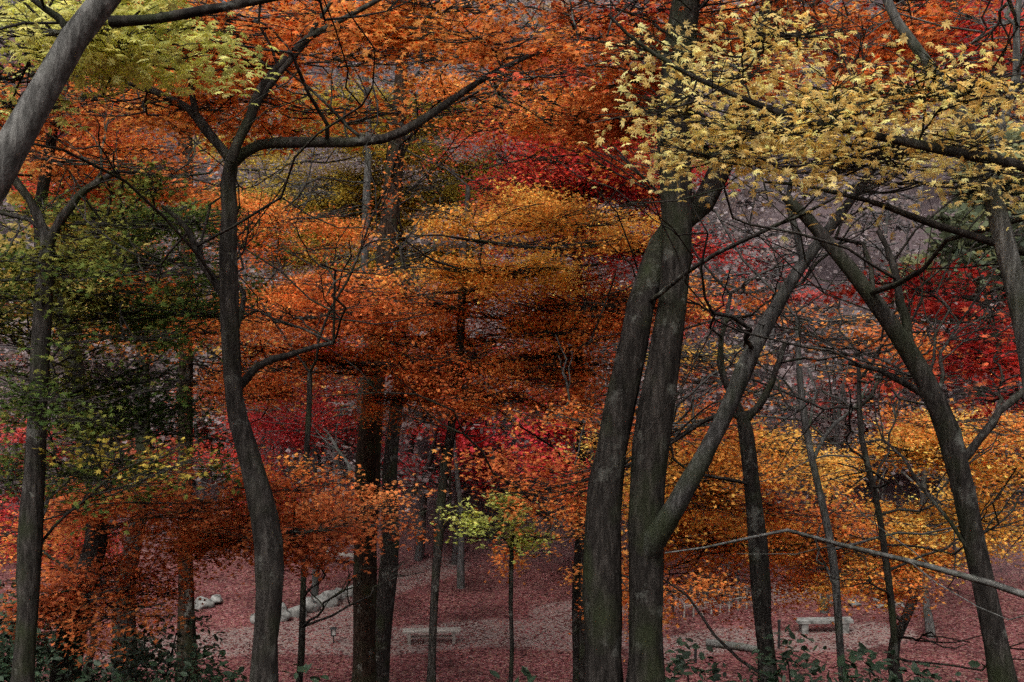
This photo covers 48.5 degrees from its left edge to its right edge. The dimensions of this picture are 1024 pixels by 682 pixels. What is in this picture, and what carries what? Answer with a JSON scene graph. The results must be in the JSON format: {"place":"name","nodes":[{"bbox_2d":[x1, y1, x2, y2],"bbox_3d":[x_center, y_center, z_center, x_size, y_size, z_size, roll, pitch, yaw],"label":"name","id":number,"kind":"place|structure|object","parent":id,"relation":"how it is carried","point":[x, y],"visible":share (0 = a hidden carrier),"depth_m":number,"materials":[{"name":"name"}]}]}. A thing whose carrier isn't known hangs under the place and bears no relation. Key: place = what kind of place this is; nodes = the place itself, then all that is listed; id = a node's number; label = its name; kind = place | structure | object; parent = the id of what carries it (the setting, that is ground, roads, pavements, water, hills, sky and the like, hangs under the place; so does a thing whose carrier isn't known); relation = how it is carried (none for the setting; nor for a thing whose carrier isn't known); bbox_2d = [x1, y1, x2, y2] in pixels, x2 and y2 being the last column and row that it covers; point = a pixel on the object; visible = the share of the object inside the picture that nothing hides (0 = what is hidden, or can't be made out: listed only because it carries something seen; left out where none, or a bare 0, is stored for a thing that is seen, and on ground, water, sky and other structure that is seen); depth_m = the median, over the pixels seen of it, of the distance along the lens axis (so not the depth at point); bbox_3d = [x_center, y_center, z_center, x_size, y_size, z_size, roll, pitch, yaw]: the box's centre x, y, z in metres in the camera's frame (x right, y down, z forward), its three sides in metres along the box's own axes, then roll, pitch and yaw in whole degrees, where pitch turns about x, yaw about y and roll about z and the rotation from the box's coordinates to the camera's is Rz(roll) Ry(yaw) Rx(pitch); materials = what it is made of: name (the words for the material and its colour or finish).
{"place":"outdoors","nodes":[
{"label":"outdoors","id":0,"kind":"place"},
{"bbox_2d":[0,0,1023,681],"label":"ground","id":1,"kind":"structure","parent":0,"point":[476,610],"depth_m":41.87,"materials":[{"name":"red plant"}]},
{"bbox_2d":[0,344,29,524],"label":"tree","id":2,"kind":"object","parent":1,"relation":"on","point":[3,388],"visible":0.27,"depth_m":49.53,"materials":[{"name":"grey plant"}]},
{"bbox_2d":[0,408,78,515],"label":"maple","id":3,"kind":"object","parent":1,"relation":"on","point":[18,434],"visible":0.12,"depth_m":46.59,"materials":[{"name":"red plant"}]},
{"bbox_2d":[0,579,87,681],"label":"shrub","id":4,"kind":"object","parent":1,"relation":"on","point":[10,641],"visible":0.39,"depth_m":13.14,"materials":[{"name":"green plant"}]},
{"bbox_2d":[0,638,134,681],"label":"shrub","id":5,"kind":"object","parent":1,"relation":"on","point":[7,667],"visible":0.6,"depth_m":12.19,"materials":[{"name":"green plant"}]},
{"bbox_2d":[0,154,150,475],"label":"tree","id":6,"kind":"object","parent":1,"relation":"on","point":[16,198],"visible":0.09,"depth_m":52.38,"materials":[{"name":"green plant"}]},
{"bbox_2d":[0,445,171,681],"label":"maple","id":7,"kind":"object","parent":1,"relation":"on","point":[88,664],"visible":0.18,"depth_m":29.00,"materials":[{"name":"orange plant"}]},
{"bbox_2d":[0,290,178,520],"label":"tree","id":8,"kind":"object","parent":1,"relation":"on","point":[24,354],"visible":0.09,"depth_m":48.19,"materials":[{"name":"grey plant"}]},
{"bbox_2d":[20,334,159,450],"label":"tree","id":9,"kind":"object","parent":1,"relation":"on","point":[107,364],"visible":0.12,"depth_m":50.70,"materials":[{"name":"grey plant"}]},
{"bbox_2d":[62,75,144,140],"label":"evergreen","id":10,"kind":"object","parent":1,"relation":"on","point":[69,94],"visible":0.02,"depth_m":71.24,"materials":[{"name":"green plant"}]},
{"bbox_2d":[5,603,225,681],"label":"shrub","id":11,"kind":"object","parent":1,"relation":"on","point":[141,655],"visible":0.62,"depth_m":15.02,"materials":[{"name":"green plant"}]},
{"bbox_2d":[50,327,216,522],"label":"tree","id":12,"kind":"object","parent":1,"relation":"on","point":[99,362],"visible":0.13,"depth_m":49.84,"materials":[{"name":"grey plant"}]},
{"bbox_2d":[72,643,246,681],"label":"shrub","id":13,"kind":"object","parent":1,"relation":"on","point":[230,676],"visible":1,"depth_m":11.71,"materials":[{"name":"green plant"}]},
{"bbox_2d":[98,386,234,512],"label":"maple","id":14,"kind":"object","parent":1,"relation":"on","point":[133,451],"visible":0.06,"depth_m":49.93,"materials":[{"name":"red plant"}]},
{"bbox_2d":[4,88,347,681],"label":"maple","id":15,"kind":"object","parent":1,"relation":"on","point":[138,354],"visible":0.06,"depth_m":20.86,"materials":[{"name":"brown plant"}]},
{"bbox_2d":[99,250,252,387],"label":"tree","id":16,"kind":"object","parent":1,"relation":"on","point":[174,267],"visible":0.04,"depth_m":55.25,"materials":[{"name":"grey plant"}]},
{"bbox_2d":[0,64,359,681],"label":"green maple tree","id":17,"kind":"object","parent":1,"relation":"on","point":[43,261],"visible":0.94,"depth_m":10.29,"materials":[{"name":"green plant"}]},
{"bbox_2d":[176,85,197,681],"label":"cedar tree","id":18,"kind":"object","parent":1,"relation":"on","point":[189,607],"visible":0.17,"depth_m":20.89,"materials":[{"name":"brown plant"}]},
{"bbox_2d":[108,334,293,488],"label":"tree","id":19,"kind":"object","parent":1,"relation":"on","point":[154,365],"visible":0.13,"depth_m":50.97,"materials":[{"name":"grey plant"}]},
{"bbox_2d":[0,0,410,205],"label":"pale leaning tree","id":20,"kind":"object","parent":1,"relation":"on","point":[86,37],"visible":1,"depth_m":5.15,"materials":[{"name":"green plant"}]},
{"bbox_2d":[130,225,280,373],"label":"tree","id":21,"kind":"object","parent":1,"relation":"on","point":[170,242],"visible":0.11,"depth_m":57.83,"materials":[{"name":"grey plant"}]},
{"bbox_2d":[195,594,222,609],"bbox_3d":[-10.998,9.551,41.379,1.130,0.634,0.618,-4,5,-42],"label":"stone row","id":22,"kind":"object","parent":1,"relation":"on","point":[212,601],"visible":0.81,"depth_m":41.17,"materials":[{"name":"grey stone"}]},
{"bbox_2d":[97,352,333,538],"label":"tree","id":23,"kind":"object","parent":1,"relation":"on","point":[211,433],"visible":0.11,"depth_m":47.81,"materials":[{"name":"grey plant"}]},
{"bbox_2d":[0,1,441,681],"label":"maple","id":24,"kind":"object","parent":1,"relation":"on","point":[76,603],"visible":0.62,"depth_m":13.14,"materials":[{"name":"orange plant"}]},
{"bbox_2d":[193,161,325,285],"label":"tree","id":25,"kind":"object","parent":1,"relation":"on","point":[218,178],"visible":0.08,"depth_m":64.02,"materials":[{"name":"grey plant"}]},
{"bbox_2d":[193,335,349,458],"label":"tree","id":26,"kind":"object","parent":1,"relation":"on","point":[211,353],"visible":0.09,"depth_m":39.13,"materials":[{"name":"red plant"}]},
{"bbox_2d":[208,358,346,481],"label":"tree","id":27,"kind":"object","parent":1,"relation":"on","point":[291,460],"visible":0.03,"depth_m":50.43,"materials":[{"name":"grey plant"}]},
{"bbox_2d":[231,91,358,192],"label":"tree","id":28,"kind":"object","parent":1,"relation":"on","point":[316,154],"visible":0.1,"depth_m":68.94,"materials":[{"name":"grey plant"}]},
{"bbox_2d":[250,584,352,623],"bbox_3d":[-7.113,9.477,41.084,1.206,0.854,5.141,3,5,38],"label":"stone row","id":29,"kind":"object","parent":1,"relation":"on","point":[313,604],"visible":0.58,"depth_m":40.71,"materials":[{"name":"grey stone"}]},
{"bbox_2d":[248,349,356,597],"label":"tree","id":30,"kind":"object","parent":1,"relation":"on","point":[315,590],"visible":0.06,"depth_m":41.49,"materials":[{"name":"red plant"}]},
{"bbox_2d":[281,663,328,681],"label":"shrub","id":31,"kind":"object","parent":1,"relation":"on","point":[305,668],"visible":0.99,"depth_m":8.53,"materials":[{"name":"green plant"}]},
{"bbox_2d":[203,266,430,537],"bbox_3d":[-7.507,2.638,48.555,11.132,12.206,10.346,0,4,0],"label":"tree","id":32,"kind":"object","parent":1,"relation":"on","point":[337,460],"visible":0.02,"depth_m":47.96,"materials":[{"name":"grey plant"}]},
{"bbox_2d":[0,0,647,681],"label":"tree","id":33,"kind":"object","parent":1,"relation":"on","point":[412,30],"visible":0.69,"depth_m":7.07,"materials":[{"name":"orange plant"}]},
{"bbox_2d":[239,270,419,493],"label":"tree","id":34,"kind":"object","parent":1,"relation":"on","point":[325,463],"visible":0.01,"depth_m":51.51,"materials":[{"name":"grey plant"}]},
{"bbox_2d":[153,43,509,551],"bbox_3d":[-4.858,0.452,28.608,9.759,17.294,7.644,1,4,16],"label":"pale tree","id":35,"kind":"object","parent":1,"relation":"on","point":[445,196],"visible":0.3,"depth_m":27.83,"materials":[{"name":"orange plant"}]},
{"bbox_2d":[302,41,394,154],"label":"tree","id":36,"kind":"object","parent":1,"relation":"on","point":[339,80],"visible":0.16,"depth_m":76.46,"materials":[{"name":"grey plant"}]},
{"bbox_2d":[255,283,448,444],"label":"tree","id":37,"kind":"object","parent":1,"relation":"on","point":[343,381],"visible":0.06,"depth_m":36.49,"materials":[{"name":"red plant"}]},
{"bbox_2d":[351,46,407,681],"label":"tree","id":38,"kind":"object","parent":1,"relation":"on","point":[368,454],"visible":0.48,"depth_m":23.82,"materials":[{"name":"brown plant"}]},
{"bbox_2d":[302,134,464,324],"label":"tree","id":39,"kind":"object","parent":1,"relation":"on","point":[356,160],"visible":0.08,"depth_m":57.87,"materials":[{"name":"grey plant"}]},
{"bbox_2d":[258,326,516,560],"bbox_3d":[-5.007,4.127,46.119,10.439,10.638,9.484,0,4,0],"label":"tree","id":40,"kind":"object","parent":1,"relation":"on","point":[419,551],"visible":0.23,"depth_m":46.05,"materials":[{"name":"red plant"}]},
{"bbox_2d":[0,0,788,681],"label":"thin tree","id":41,"kind":"object","parent":1,"relation":"on","point":[294,312],"visible":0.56,"depth_m":16.50,"materials":[{"name":"orange plant"}]},
{"bbox_2d":[193,4,600,681],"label":"maple","id":42,"kind":"object","parent":1,"relation":"on","point":[387,590],"visible":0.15,"depth_m":30.54,"materials":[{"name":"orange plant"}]},
{"bbox_2d":[370,22,471,90],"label":"tree","id":43,"kind":"object","parent":1,"relation":"on","point":[392,70],"visible":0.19,"depth_m":75.22,"materials":[{"name":"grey plant"}]},
{"bbox_2d":[402,627,460,644],"bbox_3d":[-2.640,9.698,37.335,1.900,0.462,0.405,0,4,-3],"label":"bench","id":44,"kind":"object","parent":1,"relation":"on","point":[452,630],"visible":1,"depth_m":37.23,"materials":[{"name":"stone"}]},
{"bbox_2d":[359,312,527,588],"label":"tree","id":45,"kind":"object","parent":1,"relation":"on","point":[460,573],"visible":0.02,"depth_m":43.53,"materials":[{"name":"red plant"}]},
{"bbox_2d":[377,185,511,297],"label":"tree","id":46,"kind":"object","parent":1,"relation":"on","point":[420,242],"visible":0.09,"depth_m":59.19,"materials":[{"name":"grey plant"}]},
{"bbox_2d":[433,51,487,180],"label":"tree","id":47,"kind":"object","parent":1,"relation":"on","point":[465,69],"visible":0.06,"depth_m":68.19,"materials":[{"name":"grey plant"}]},
{"bbox_2d":[400,316,551,542],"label":"tree","id":48,"kind":"object","parent":1,"relation":"on","point":[490,514],"visible":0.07,"depth_m":48.27,"materials":[{"name":"grey plant"}]},
{"bbox_2d":[452,287,541,451],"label":"tree","id":49,"kind":"object","parent":1,"relation":"on","point":[494,345],"visible":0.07,"depth_m":53.23,"materials":[{"name":"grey plant"}]},
{"bbox_2d":[430,485,583,681],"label":"tree","id":50,"kind":"object","parent":1,"relation":"on","point":[474,526],"visible":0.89,"depth_m":12.96,"materials":[{"name":"green plant"}]},
{"bbox_2d":[380,373,644,564],"bbox_3d":[-1.167,5.044,46.232,7.591,8.945,13.920,-2,5,-32],"label":"maple","id":51,"kind":"object","parent":1,"relation":"on","point":[471,434],"visible":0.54,"depth_m":45.40,"materials":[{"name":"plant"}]},
{"bbox_2d":[469,0,569,144],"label":"tree","id":52,"kind":"object","parent":1,"relation":"on","point":[519,19],"visible":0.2,"depth_m":73.65,"materials":[{"name":"grey plant"}]},
{"bbox_2d":[141,7,924,681],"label":"orange maple","id":53,"kind":"object","parent":1,"relation":"on","point":[445,383],"visible":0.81,"depth_m":19.56,"materials":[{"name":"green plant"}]},
{"bbox_2d":[501,0,587,33],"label":"hill maple","id":54,"kind":"object","parent":1,"relation":"on","point":[548,6],"visible":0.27,"depth_m":82.65,"materials":[{"name":"orange plant"}]},
{"bbox_2d":[496,384,635,505],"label":"maple","id":55,"kind":"object","parent":1,"relation":"on","point":[543,449],"visible":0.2,"depth_m":41.91,"materials":[{"name":"red plant"}]},
{"bbox_2d":[413,42,753,681],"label":"thin tree","id":56,"kind":"object","parent":1,"relation":"on","point":[575,619],"visible":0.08,"depth_m":22.92,"materials":[{"name":"brown plant"}]},
{"bbox_2d":[485,257,683,525],"bbox_3d":[2.795,2.259,48.847,10.397,11.886,12.125,0,4,0],"label":"tree","id":57,"kind":"object","parent":1,"relation":"on","point":[517,441],"visible":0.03,"depth_m":47.51,"materials":[{"name":"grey plant"}]},
{"bbox_2d":[531,0,661,85],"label":"tree","id":58,"kind":"object","parent":1,"relation":"on","point":[576,1],"visible":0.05,"depth_m":72.66,"materials":[{"name":"grey plant"}]},
{"bbox_2d":[508,300,703,463],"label":"tree","id":59,"kind":"object","parent":1,"relation":"on","point":[610,356],"visible":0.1,"depth_m":39.59,"materials":[{"name":"red plant"}]},
{"bbox_2d":[495,328,736,523],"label":"tree","id":60,"kind":"object","parent":1,"relation":"on","point":[699,334],"visible":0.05,"depth_m":48.05,"materials":[{"name":"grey plant"}]},
{"bbox_2d":[385,1,874,681],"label":"tree","id":61,"kind":"object","parent":1,"relation":"on","point":[533,331],"visible":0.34,"depth_m":19.68,"materials":[{"name":"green plant"}]},
{"bbox_2d":[525,279,769,632],"bbox_3d":[4.893,3.913,38.439,8.578,12.145,6.190,3,5,40],"label":"tree","id":62,"kind":"object","parent":1,"relation":"on","point":[704,357],"visible":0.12,"depth_m":36.48,"materials":[{"name":"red plant"}]},
{"bbox_2d":[322,1,1011,681],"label":"tree","id":63,"kind":"object","parent":1,"relation":"on","point":[760,581],"visible":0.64,"depth_m":12.97,"materials":[{"name":"orange plant"}]},
{"bbox_2d":[584,157,768,308],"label":"tree","id":64,"kind":"object","parent":1,"relation":"on","point":[712,220],"visible":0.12,"depth_m":54.54,"materials":[{"name":"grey plant"}]},
{"bbox_2d":[664,637,735,681],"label":"shrub","id":65,"kind":"object","parent":1,"relation":"on","point":[680,663],"visible":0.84,"depth_m":10.56,"materials":[{"name":"green plant"}]},
{"bbox_2d":[585,342,817,563],"bbox_3d":[7.141,4.724,46.227,10.853,9.268,10.144,-3,5,-39],"label":"tree","id":66,"kind":"object","parent":1,"relation":"on","point":[713,395],"visible":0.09,"depth_m":46.43,"materials":[{"name":"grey plant"}]},
{"bbox_2d":[683,584,747,617],"bbox_3d":[7.442,9.273,40.552,3.191,1.103,0.105,-2,4,-27],"label":"fence","id":67,"kind":"object","parent":1,"relation":"on","point":[684,605],"visible":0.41,"depth_m":40.51,"materials":[{"name":"grey wood"}]},
{"bbox_2d":[649,288,782,521],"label":"hill maple","id":68,"kind":"object","parent":1,"relation":"on","point":[695,329],"visible":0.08,"depth_m":47.70,"materials":[{"name":"red plant"}]},
{"bbox_2d":[606,219,836,416],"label":"tree","id":69,"kind":"object","parent":1,"relation":"on","point":[751,322],"visible":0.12,"depth_m":51.71,"materials":[{"name":"grey plant"}]},
{"bbox_2d":[428,0,1023,681],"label":"tree","id":70,"kind":"object","parent":1,"relation":"on","point":[652,520],"visible":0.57,"depth_m":8.42,"materials":[{"name":"brown plant"}]},
{"bbox_2d":[686,492,767,605],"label":"tree","id":71,"kind":"object","parent":1,"relation":"on","point":[740,584],"visible":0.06,"depth_m":41.85,"materials":[{"name":"brown plant"}]},
{"bbox_2d":[643,323,819,603],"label":"tree","id":72,"kind":"object","parent":1,"relation":"on","point":[700,366],"visible":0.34,"depth_m":40.93,"materials":[{"name":"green plant"}]},
{"bbox_2d":[706,638,756,651],"bbox_3d":[7.086,9.820,36.670,1.659,0.276,0.263,1,4,19],"label":"fallen log","id":73,"kind":"object","parent":1,"relation":"on","point":[731,645],"visible":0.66,"depth_m":36.57,"materials":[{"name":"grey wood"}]},
{"bbox_2d":[652,162,826,292],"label":"tree","id":74,"kind":"object","parent":1,"relation":"on","point":[748,202],"visible":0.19,"depth_m":61.44,"materials":[{"name":"grey plant"}]},
{"bbox_2d":[481,90,1023,681],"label":"thin tree","id":75,"kind":"object","parent":1,"relation":"on","point":[917,440],"visible":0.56,"depth_m":16.20,"materials":[{"name":"orange plant"}]},
{"bbox_2d":[699,206,824,414],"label":"tree","id":76,"kind":"object","parent":1,"relation":"on","point":[770,234],"visible":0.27,"depth_m":53.24,"materials":[{"name":"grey plant"}]},
{"bbox_2d":[688,220,836,478],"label":"tree","id":77,"kind":"object","parent":1,"relation":"on","point":[774,246],"visible":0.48,"depth_m":50.13,"materials":[{"name":"red plant"}]},
{"bbox_2d":[717,237,829,361],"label":"hill maple","id":78,"kind":"object","parent":1,"relation":"on","point":[799,294],"visible":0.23,"depth_m":56.55,"materials":[{"name":"red plant"}]},
{"bbox_2d":[544,0,1023,681],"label":"arching tree","id":79,"kind":"object","parent":1,"relation":"on","point":[996,344],"visible":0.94,"depth_m":7.50,"materials":[{"name":"brown plant"}]},
{"bbox_2d":[688,313,890,532],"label":"tree","id":80,"kind":"object","parent":1,"relation":"on","point":[776,406],"visible":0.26,"depth_m":46.26,"materials":[{"name":"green plant"}]},
{"bbox_2d":[710,84,881,270],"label":"tree","id":81,"kind":"object","parent":1,"relation":"on","point":[807,198],"visible":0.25,"depth_m":60.54,"materials":[{"name":"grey plant"}]},
{"bbox_2d":[578,0,1023,255],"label":"tree","id":82,"kind":"object","parent":1,"relation":"on","point":[767,130],"visible":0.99,"depth_m":5.29,"materials":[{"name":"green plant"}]},
{"bbox_2d":[796,617,853,633],"bbox_3d":[10.582,9.653,38.584,1.900,0.460,0.420,0,4,-3],"label":"stone bench","id":83,"kind":"object","parent":1,"relation":"on","point":[803,622],"visible":0.81,"depth_m":38.41,"materials":[{"name":"grey stone"}]},
{"bbox_2d":[736,624,930,681],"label":"shrub","id":84,"kind":"object","parent":1,"relation":"on","point":[813,670],"visible":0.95,"depth_m":11.47,"materials":[{"name":"green plant"}]},
{"bbox_2d":[769,342,900,537],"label":"tree","id":85,"kind":"object","parent":1,"relation":"on","point":[834,389],"visible":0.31,"depth_m":46.72,"materials":[{"name":"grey plant"}]},
{"bbox_2d":[761,300,915,613],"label":"tree","id":86,"kind":"object","parent":1,"relation":"on","point":[832,321],"visible":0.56,"depth_m":40.15,"materials":[{"name":"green plant"}]},
{"bbox_2d":[665,0,1023,619],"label":"pale tree","id":87,"kind":"object","parent":1,"relation":"on","point":[920,28],"visible":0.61,"depth_m":7.47,"materials":[{"name":"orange plant"}]},
{"bbox_2d":[781,373,920,508],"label":"maple","id":88,"kind":"object","parent":1,"relation":"on","point":[869,494],"visible":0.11,"depth_m":48.88,"materials":[{"name":"orange plant"}]},
{"bbox_2d":[776,132,936,273],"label":"tree","id":89,"kind":"object","parent":1,"relation":"on","point":[858,222],"visible":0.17,"depth_m":60.45,"materials":[{"name":"grey plant"}]},
{"bbox_2d":[788,266,924,428],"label":"tree","id":90,"kind":"object","parent":1,"relation":"on","point":[882,296],"visible":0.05,"depth_m":52.37,"materials":[{"name":"grey plant"}]},
{"bbox_2d":[772,288,946,505],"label":"tree","id":91,"kind":"object","parent":1,"relation":"on","point":[851,351],"visible":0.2,"depth_m":48.11,"materials":[{"name":"grey plant"}]},
{"bbox_2d":[705,360,1023,681],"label":"maple","id":92,"kind":"object","parent":1,"relation":"on","point":[906,614],"visible":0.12,"depth_m":19.45,"materials":[{"name":"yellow plant"}]},
{"bbox_2d":[724,222,1023,678],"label":"thin tree","id":93,"kind":"object","parent":1,"relation":"on","point":[878,514],"visible":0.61,"depth_m":13.96,"materials":[{"name":"brown plant"}]},
{"bbox_2d":[824,154,946,357],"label":"tree","id":94,"kind":"object","parent":1,"relation":"on","point":[896,250],"visible":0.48,"depth_m":54.38,"materials":[{"name":"grey plant"}]},
{"bbox_2d":[843,179,967,318],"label":"tree","id":95,"kind":"object","parent":1,"relation":"on","point":[900,227],"visible":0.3,"depth_m":56.88,"materials":[{"name":"grey plant"}]},
{"bbox_2d":[816,302,1012,637],"bbox_3d":[13.650,4.370,37.898,6.356,11.507,7.898,-2,4,-21],"label":"tree","id":96,"kind":"object","parent":1,"relation":"on","point":[929,623],"visible":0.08,"depth_m":38.00,"materials":[{"name":"orange plant"}]},
{"bbox_2d":[850,286,997,460],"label":"tree","id":97,"kind":"object","parent":1,"relation":"on","point":[913,393],"visible":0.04,"depth_m":48.99,"materials":[{"name":"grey plant"}]},
{"bbox_2d":[832,642,1017,681],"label":"shrub","id":98,"kind":"object","parent":1,"relation":"on","point":[861,651],"visible":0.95,"depth_m":9.44,"materials":[{"name":"green plant"}]},
{"bbox_2d":[831,375,1023,567],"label":"tree","id":99,"kind":"object","parent":1,"relation":"on","point":[954,412],"visible":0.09,"depth_m":46.35,"materials":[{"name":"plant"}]},
{"bbox_2d":[848,286,1020,515],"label":"tree","id":100,"kind":"object","parent":1,"relation":"on","point":[912,398],"visible":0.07,"depth_m":47.69,"materials":[{"name":"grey plant"}]},
{"bbox_2d":[881,121,1023,498],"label":"maple tree","id":101,"kind":"object","parent":1,"relation":"on","point":[961,213],"visible":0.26,"depth_m":47.31,"materials":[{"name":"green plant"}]},
{"bbox_2d":[885,278,1023,553],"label":"tree","id":102,"kind":"object","parent":1,"relation":"on","point":[1004,304],"visible":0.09,"depth_m":46.44,"materials":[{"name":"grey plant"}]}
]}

